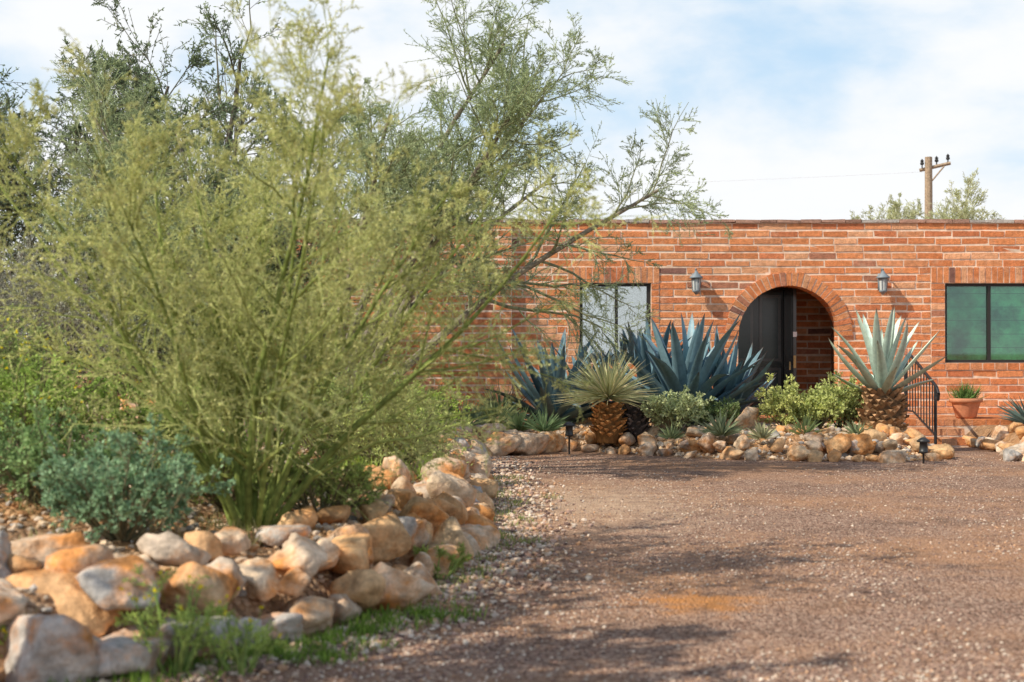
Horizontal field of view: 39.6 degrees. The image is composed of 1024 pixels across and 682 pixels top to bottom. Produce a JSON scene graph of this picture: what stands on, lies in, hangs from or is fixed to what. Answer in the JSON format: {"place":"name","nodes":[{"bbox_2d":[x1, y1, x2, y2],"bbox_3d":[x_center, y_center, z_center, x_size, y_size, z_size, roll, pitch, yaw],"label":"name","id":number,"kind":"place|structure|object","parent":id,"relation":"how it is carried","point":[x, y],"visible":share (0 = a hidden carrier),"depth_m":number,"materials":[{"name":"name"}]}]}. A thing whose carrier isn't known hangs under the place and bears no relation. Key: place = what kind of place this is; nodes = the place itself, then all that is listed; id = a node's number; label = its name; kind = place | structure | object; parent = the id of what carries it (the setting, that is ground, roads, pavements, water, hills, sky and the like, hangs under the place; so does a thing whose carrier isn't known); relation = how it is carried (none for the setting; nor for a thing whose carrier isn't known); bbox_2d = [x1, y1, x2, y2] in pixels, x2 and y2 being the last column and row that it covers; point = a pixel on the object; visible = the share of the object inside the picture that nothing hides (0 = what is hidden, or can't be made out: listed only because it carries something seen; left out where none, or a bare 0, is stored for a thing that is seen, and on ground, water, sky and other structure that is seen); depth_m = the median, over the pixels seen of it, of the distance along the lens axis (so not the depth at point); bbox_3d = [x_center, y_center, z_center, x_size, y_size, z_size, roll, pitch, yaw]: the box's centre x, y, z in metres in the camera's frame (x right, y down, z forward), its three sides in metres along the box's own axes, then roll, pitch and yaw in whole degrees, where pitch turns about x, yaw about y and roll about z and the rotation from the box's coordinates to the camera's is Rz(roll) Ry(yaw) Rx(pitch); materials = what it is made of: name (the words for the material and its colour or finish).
{"place":"outdoors","nodes":[
{"label":"outdoors","id":0,"kind":"place"},
{"bbox_2d":[0,0,1023,343],"label":"sky","id":1,"kind":"structure","parent":0,"point":[792,90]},
{"bbox_2d":[106,447,1023,681],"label":"gravel driveway","id":2,"kind":"structure","parent":0,"point":[984,591],"depth_m":8.05,"materials":[{"name":"brown gravel"}]},
{"bbox_2d":[114,563,239,675],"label":"wildflower plant","id":3,"kind":"object","parent":2,"relation":"on","point":[184,655],"visible":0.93,"depth_m":5.70,"materials":[{"name":"green plant"}]},
{"bbox_2d":[0,365,434,681],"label":"planting bed","id":4,"kind":"object","parent":2,"relation":"on","point":[245,606],"visible":0.04,"depth_m":7.08,"materials":[{"name":"soil"}]},
{"bbox_2d":[0,607,36,656],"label":"wildflower plant","id":5,"kind":"object","parent":4,"relation":"on","point":[3,627],"visible":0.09,"depth_m":5.59,"materials":[{"name":"green plant"}]},
{"bbox_2d":[0,302,83,415],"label":"desert shrub","id":6,"kind":"object","parent":4,"relation":"on","point":[7,351],"visible":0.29,"depth_m":10.41,"materials":[{"name":"green plant"}]},
{"bbox_2d":[0,214,98,352],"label":"creosote bush","id":7,"kind":"object","parent":4,"relation":"on","point":[22,270],"visible":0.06,"depth_m":14.74,"materials":[{"name":"green plant"}]},
{"bbox_2d":[0,385,133,507],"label":"sage bush","id":8,"kind":"object","parent":4,"relation":"on","point":[16,467],"visible":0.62,"depth_m":7.77,"materials":[{"name":"green plant"}]},
{"bbox_2d":[0,318,139,458],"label":"desert shrub","id":9,"kind":"object","parent":4,"relation":"on","point":[18,410],"visible":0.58,"depth_m":8.91,"materials":[{"name":"green plant"}]},
{"bbox_2d":[49,396,96,423],"bbox_3d":[-3.741,0.588,11.681,0.433,0.311,0.773,0,-1,-43],"label":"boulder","id":10,"kind":"object","parent":4,"relation":"on","point":[77,406],"depth_m":11.50,"materials":[{"name":"beige stone"}]},
{"bbox_2d":[0,223,161,383],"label":"creosote bush","id":11,"kind":"object","parent":4,"relation":"on","point":[63,307],"visible":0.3,"depth_m":13.54,"materials":[{"name":"green plant"}]},
{"bbox_2d":[19,252,198,391],"bbox_3d":[-4.940,-0.237,17.718,2.450,1.917,2.557,0,0,0],"label":"desert shrub","id":12,"kind":"object","parent":4,"relation":"on","point":[77,352],"depth_m":17.38,"materials":[{"name":"green plant"}]},
{"bbox_2d":[0,0,245,370],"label":"mesquite tree","id":13,"kind":"object","parent":4,"relation":"on","point":[194,60],"visible":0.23,"depth_m":17.55,"materials":[{"name":"green plant"}]},
{"bbox_2d":[29,412,235,543],"bbox_3d":[-1.971,0.693,7.272,0.993,0.661,1.066,0,0,0],"label":"sage bush","id":14,"kind":"object","parent":4,"relation":"on","point":[88,492],"visible":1,"depth_m":7.11,"materials":[{"name":"green plant"}]},
{"bbox_2d":[119,394,158,431],"bbox_3d":[-3.175,0.640,12.223,0.400,0.384,0.565,0,-1,-23],"label":"boulder","id":15,"kind":"object","parent":4,"relation":"on","point":[131,405],"visible":0.05,"depth_m":12.11,"materials":[{"name":"beige stone"}]},
{"bbox_2d":[69,356,262,471],"bbox_3d":[-2.334,0.550,9.581,1.367,0.903,1.237,0,0,0],"label":"desert shrub","id":16,"kind":"object","parent":4,"relation":"on","point":[143,411],"visible":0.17,"depth_m":9.40,"materials":[{"name":"green plant"}]},
{"bbox_2d":[86,288,277,408],"bbox_3d":[-3.648,-0.001,15.862,2.089,1.574,2.201,0,0,0],"label":"creosote bush","id":17,"kind":"object","parent":4,"relation":"on","point":[159,356],"visible":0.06,"depth_m":15.38,"materials":[{"name":"green plant"}]},
{"bbox_2d":[0,440,390,548],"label":"dry grass","id":18,"kind":"structure","parent":4,"relation":"on","point":[221,527],"depth_m":7.66,"materials":[{"name":"plant"}]},
{"bbox_2d":[0,0,409,392],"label":"mesquite tree","id":19,"kind":"object","parent":4,"relation":"on","point":[234,57],"visible":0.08,"depth_m":18.49,"materials":[{"name":"green plant"}]},
{"bbox_2d":[0,415,422,617],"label":"bed pebbles","id":20,"kind":"object","parent":4,"relation":"on","point":[21,515],"visible":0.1,"depth_m":7.54,"materials":[{"name":"beige gravel"}]},
{"bbox_2d":[131,423,292,508],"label":"desert shrub","id":21,"kind":"object","parent":4,"relation":"on","point":[226,468],"visible":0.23,"depth_m":8.49,"materials":[{"name":"green plant"}]},
{"bbox_2d":[171,324,332,431],"bbox_3d":[-2.543,0.372,14.060,1.666,1.165,1.670,0,-1,-26],"label":"desert shrub","id":22,"kind":"object","parent":4,"relation":"on","point":[232,390],"visible":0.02,"depth_m":13.86,"materials":[{"name":"green plant"}]},
{"bbox_2d":[252,433,388,521],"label":"desert shrub","id":23,"kind":"object","parent":4,"relation":"on","point":[327,500],"visible":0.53,"depth_m":8.36,"materials":[{"name":"green plant"}]},
{"bbox_2d":[0,0,666,530],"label":"palo verde tree","id":24,"kind":"object","parent":4,"relation":"on","point":[246,332],"visible":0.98,"depth_m":7.83,"materials":[{"name":"green plant"}]},
{"bbox_2d":[258,355,411,463],"bbox_3d":[-1.704,0.572,12.404,1.326,1.035,1.752,0,0,23],"label":"desert shrub","id":25,"kind":"object","parent":4,"relation":"on","point":[332,384],"visible":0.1,"depth_m":12.46,"materials":[{"name":"green plant"}]},
{"bbox_2d":[309,428,439,479],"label":"green grass","id":26,"kind":"structure","parent":4,"relation":"on","point":[367,463],"depth_m":11.56,"materials":[{"name":"green plant"}]},
{"bbox_2d":[17,0,733,437],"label":"palo verde tree","id":27,"kind":"object","parent":4,"relation":"on","point":[513,96],"visible":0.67,"depth_m":14.70,"materials":[{"name":"green plant"}]},
{"bbox_2d":[315,374,474,466],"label":"desert shrub","id":28,"kind":"object","parent":4,"relation":"on","point":[423,410],"visible":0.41,"depth_m":11.45,"materials":[{"name":"green plant"}]},
{"bbox_2d":[354,376,472,449],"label":"desert shrub","id":29,"kind":"object","parent":4,"relation":"on","point":[436,394],"visible":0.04,"depth_m":13.53,"materials":[{"name":"green plant"}]},
{"bbox_2d":[400,378,457,425],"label":"desert shrub","id":30,"kind":"object","parent":4,"relation":"on","point":[449,410],"visible":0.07,"depth_m":18.30,"materials":[{"name":"green plant"}]},
{"bbox_2d":[412,542,472,579],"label":"wildflower plant","id":31,"kind":"object","parent":4,"relation":"on","point":[456,562],"visible":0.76,"depth_m":8.15,"materials":[{"name":"green plant"}]},
{"bbox_2d":[201,602,296,676],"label":"wildflower plant","id":32,"kind":"object","parent":2,"relation":"on","point":[260,647],"visible":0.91,"depth_m":5.69,"materials":[{"name":"green plant"}]},
{"bbox_2d":[49,599,491,681],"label":"green weeds","id":33,"kind":"object","parent":2,"relation":"on","point":[327,636],"visible":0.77,"depth_m":6.21,"materials":[{"name":"green plant"}]},
{"bbox_2d":[76,456,616,681],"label":"edge pebbles","id":34,"kind":"object","parent":2,"relation":"on","point":[518,557],"visible":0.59,"depth_m":8.13,"materials":[{"name":"beige gravel"}]},
{"bbox_2d":[377,473,568,615],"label":"green weeds","id":35,"kind":"object","parent":2,"relation":"on","point":[523,540],"visible":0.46,"depth_m":9.59,"materials":[{"name":"green plant"}]},
{"bbox_2d":[563,422,574,453],"bbox_3d":[0.720,1.219,17.891,0.160,0.410,0.156,0,0,0],"label":"path light","id":36,"kind":"object","parent":2,"relation":"on","point":[569,429],"visible":1,"depth_m":17.86,"materials":[{"name":"black metal"}]},
{"bbox_2d":[472,423,927,460],"bbox_3d":[2.070,1.320,19.417,6.540,0.311,5.247,0,0,0],"label":"planting bed","id":37,"kind":"object","parent":2,"relation":"on","point":[795,438],"visible":0.1,"depth_m":17.78,"materials":[{"name":"soil"}]},
{"bbox_2d":[449,395,498,425],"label":"agave","id":38,"kind":"object","parent":37,"relation":"on","point":[473,415],"visible":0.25,"depth_m":18.85,"materials":[{"name":"green plant"}]},
{"bbox_2d":[472,398,521,424],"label":"agave","id":39,"kind":"object","parent":37,"relation":"on","point":[484,413],"visible":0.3,"depth_m":19.41,"materials":[{"name":"green plant"}]},
{"bbox_2d":[471,380,532,417],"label":"agave","id":40,"kind":"object","parent":37,"relation":"on","point":[499,401],"visible":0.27,"depth_m":20.29,"materials":[{"name":"green plant"}]},
{"bbox_2d":[502,407,539,430],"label":"agave","id":41,"kind":"object","parent":37,"relation":"on","point":[516,420],"visible":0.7,"depth_m":18.93,"materials":[{"name":"green plant"}]},
{"bbox_2d":[512,401,572,431],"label":"agave","id":42,"kind":"object","parent":37,"relation":"on","point":[552,424],"visible":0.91,"depth_m":18.62,"materials":[{"name":"green plant"}]},
{"bbox_2d":[484,328,613,422],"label":"blue agave","id":43,"kind":"object","parent":37,"relation":"on","point":[538,390],"visible":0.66,"depth_m":19.98,"materials":[{"name":"blue plant"}]},
{"bbox_2d":[532,342,635,419],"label":"blue agave","id":44,"kind":"object","parent":37,"relation":"on","point":[568,369],"visible":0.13,"depth_m":20.64,"materials":[{"name":"blue plant"}]},
{"bbox_2d":[553,344,665,442],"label":"yucca plant","id":45,"kind":"object","parent":37,"relation":"on","point":[608,420],"visible":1,"depth_m":18.45,"materials":[{"name":"green plant"}]},
{"bbox_2d":[622,401,651,442],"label":"barrel cactus","id":46,"kind":"object","parent":37,"relation":"on","point":[636,423],"visible":0.74,"depth_m":18.55,"materials":[{"name":"brown plant"}]},
{"bbox_2d":[584,317,690,421],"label":"blue agave","id":47,"kind":"object","parent":37,"relation":"on","point":[640,355],"visible":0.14,"depth_m":20.20,"materials":[{"name":"blue plant"}]},
{"bbox_2d":[658,421,685,439],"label":"agave","id":48,"kind":"object","parent":37,"relation":"on","point":[672,434],"visible":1,"depth_m":17.87,"materials":[{"name":"green plant"}]},
{"bbox_2d":[639,385,715,429],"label":"brittlebush","id":49,"kind":"object","parent":37,"relation":"on","point":[683,410],"visible":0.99,"depth_m":18.37,"materials":[{"name":"green plant"}]},
{"bbox_2d":[615,311,770,425],"bbox_3d":[2.488,0.379,19.710,2.186,1.625,2.561,0,0,0],"label":"blue agave","id":50,"kind":"object","parent":37,"relation":"on","point":[691,367],"visible":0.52,"depth_m":19.36,"materials":[{"name":"blue plant"}]},
{"bbox_2d":[472,420,927,460],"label":"bed pebbles","id":51,"kind":"object","parent":37,"relation":"on","point":[908,449],"visible":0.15,"depth_m":17.95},
{"bbox_2d":[654,326,775,414],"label":"blue agave","id":52,"kind":"object","parent":37,"relation":"on","point":[730,368],"visible":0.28,"depth_m":19.98,"materials":[{"name":"blue plant"}]},
{"bbox_2d":[695,397,740,422],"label":"desert shrub","id":53,"kind":"object","parent":37,"relation":"on","point":[717,408],"visible":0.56,"depth_m":18.91,"materials":[{"name":"green plant"}]},
{"bbox_2d":[694,408,746,436],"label":"agave","id":54,"kind":"object","parent":37,"relation":"on","point":[720,427],"visible":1,"depth_m":17.67,"materials":[{"name":"green plant"}]},
{"bbox_2d":[745,419,779,439],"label":"agave","id":55,"kind":"object","parent":37,"relation":"on","point":[760,432],"visible":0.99,"depth_m":17.57,"materials":[{"name":"green plant"}]},
{"bbox_2d":[754,372,817,425],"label":"jojoba bush","id":56,"kind":"object","parent":37,"relation":"on","point":[775,403],"visible":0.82,"depth_m":18.61,"materials":[{"name":"green plant"}]},
{"bbox_2d":[785,414,821,433],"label":"agave","id":57,"kind":"object","parent":37,"relation":"on","point":[811,427],"visible":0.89,"depth_m":17.96,"materials":[{"name":"green plant"}]},
{"bbox_2d":[776,379,852,428],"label":"jojoba bush","id":58,"kind":"object","parent":37,"relation":"on","point":[823,410],"visible":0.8,"depth_m":18.48,"materials":[{"name":"green plant"}]},
{"bbox_2d":[812,370,865,427],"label":"jojoba bush","id":59,"kind":"object","parent":37,"relation":"on","point":[851,413],"visible":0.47,"depth_m":18.65,"materials":[{"name":"green plant"}]},
{"bbox_2d":[842,420,873,434],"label":"agave","id":60,"kind":"object","parent":37,"relation":"on","point":[855,429],"visible":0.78,"depth_m":17.89,"materials":[{"name":"green plant"}]},
{"bbox_2d":[828,305,947,430],"bbox_3d":[4.799,0.458,18.439,1.435,1.860,1.562,0,0,0],"label":"pale agave","id":61,"kind":"object","parent":37,"relation":"on","point":[884,399],"visible":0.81,"depth_m":18.30,"materials":[{"name":"green plant"}]},
{"bbox_2d":[903,355,939,443],"bbox_3d":[5.780,0.825,20.105,0.044,1.272,1.723,0,0,0],"label":"iron handrail","id":62,"kind":"object","parent":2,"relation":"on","point":[936,392],"visible":0.66,"depth_m":19.96,"materials":[{"name":"black metal"}]},
{"bbox_2d":[916,437,929,463],"bbox_3d":[4.800,1.328,16.590,0.160,0.410,0.156,0,0,0],"label":"path light","id":63,"kind":"object","parent":2,"relation":"on","point":[923,446],"visible":0.94,"depth_m":16.55,"materials":[{"name":"black metal"}]},
{"bbox_2d":[966,425,1023,443],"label":"planting bed","id":64,"kind":"object","parent":2,"relation":"on","point":[984,430],"visible":0.07,"depth_m":19.80,"materials":[{"name":"soil"}]},
{"bbox_2d":[994,391,1023,423],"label":"agave","id":65,"kind":"object","parent":64,"relation":"on","point":[1016,416],"visible":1,"depth_m":20.22,"materials":[{"name":"green plant"}]},
{"label":"ground","id":66,"kind":"structure","parent":0,"visible":0},
{"bbox_2d":[0,426,500,681],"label":"rock border","id":67,"kind":"object","parent":66,"relation":"on","point":[76,576],"visible":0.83,"depth_m":6.46,"materials":[{"name":"beige stone"}]},
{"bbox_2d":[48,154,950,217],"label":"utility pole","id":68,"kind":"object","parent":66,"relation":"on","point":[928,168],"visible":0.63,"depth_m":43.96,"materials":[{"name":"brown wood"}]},
{"bbox_2d":[89,222,1023,414],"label":"walls","id":69,"kind":"structure","parent":66,"relation":"on","point":[828,272],"depth_m":22.01,"materials":[{"name":"brick"}]},
{"bbox_2d":[580,283,650,362],"bbox_3d":[1.600,-0.276,22.336,1.160,1.430,0.574,0,0,0],"label":"window frame","id":70,"kind":"object","parent":69,"relation":"attached to","point":[648,292],"visible":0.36,"depth_m":22.06,"materials":[{"name":"black metal"}]},
{"bbox_2d":[583,287,645,359],"bbox_3d":[1.600,-0.282,22.139,1.060,1.180,0.012,0,0,0],"label":"window pane","id":71,"kind":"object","parent":70,"relation":"attached to","point":[635,295],"depth_m":22.13,"materials":[{"name":"grey glass"}]},
{"bbox_2d":[269,218,1023,222],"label":"coping","id":72,"kind":"object","parent":69,"relation":"on","point":[850,221],"visible":0.46,"depth_m":21.99,"materials":[{"name":"brick"}]},
{"bbox_2d":[690,268,702,294],"bbox_3d":[2.830,-0.918,21.869,0.210,0.416,0.252,0,0,0],"label":"wall lantern","id":73,"kind":"object","parent":69,"relation":"attached to","point":[695,276],"depth_m":21.80,"materials":[{"name":"paint"}]},
{"bbox_2d":[738,287,795,406],"bbox_3d":[4.060,0.126,23.215,1.120,2.120,0.930,0,0,0],"label":"door","id":74,"kind":"structure","parent":69,"relation":"attached to","point":[768,321],"depth_m":23.57,"materials":[{"name":"paint"}]},
{"bbox_2d":[789,332,796,369],"bbox_3d":[4.493,0.158,22.772,0.141,0.610,0.051,0,-1,44],"label":"door handle","id":75,"kind":"object","parent":74,"relation":"attached to","point":[794,357],"visible":1,"depth_m":22.74,"materials":[{"name":"metal"}]},
{"bbox_2d":[876,268,889,294],"bbox_3d":[5.700,-0.918,21.869,0.210,0.416,0.252,0,0,0],"label":"wall lantern","id":76,"kind":"object","parent":69,"relation":"attached to","point":[882,276],"depth_m":21.80,"materials":[{"name":"paint"}]},
{"bbox_2d":[945,283,1023,362],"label":"window right frame","id":77,"kind":"object","parent":69,"relation":"attached to","point":[988,286],"visible":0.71,"depth_m":22.05,"materials":[{"name":"black metal"}]},
{"bbox_2d":[947,287,1023,359],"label":"window","id":78,"kind":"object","parent":77,"relation":"attached to","point":[966,323],"depth_m":22.13,"materials":[{"name":"green glass"}]},
{"bbox_2d":[455,406,941,462],"bbox_3d":[2.221,1.220,18.659,6.257,0.716,3.431,0,0,8],"label":"rock border","id":79,"kind":"object","parent":66,"relation":"on","point":[868,442],"visible":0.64,"depth_m":17.72,"materials":[{"name":"beige stone"}]},
{"bbox_2d":[757,414,1023,446],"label":"brick steps","id":80,"kind":"structure","parent":66,"relation":"on","point":[952,430],"depth_m":20.39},
{"bbox_2d":[945,382,987,418],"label":"potted plant","id":81,"kind":"object","parent":80,"relation":"on","point":[966,404],"visible":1,"depth_m":20.61,"materials":[{"name":"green plant"}]},
{"bbox_2d":[850,168,1004,219],"bbox_3d":[10.920,-1.405,38.316,5.439,6.050,5.643,0,-1,-30],"label":"palo verde tree","id":82,"kind":"object","parent":66,"relation":"on","point":[897,213],"visible":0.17,"depth_m":37.09,"materials":[{"name":"green plant"}]},
{"bbox_2d":[928,422,1023,461],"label":"rock border","id":83,"kind":"object","parent":66,"relation":"on","point":[1010,452],"visible":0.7,"depth_m":18.26,"materials":[{"name":"beige stone"}]}
]}

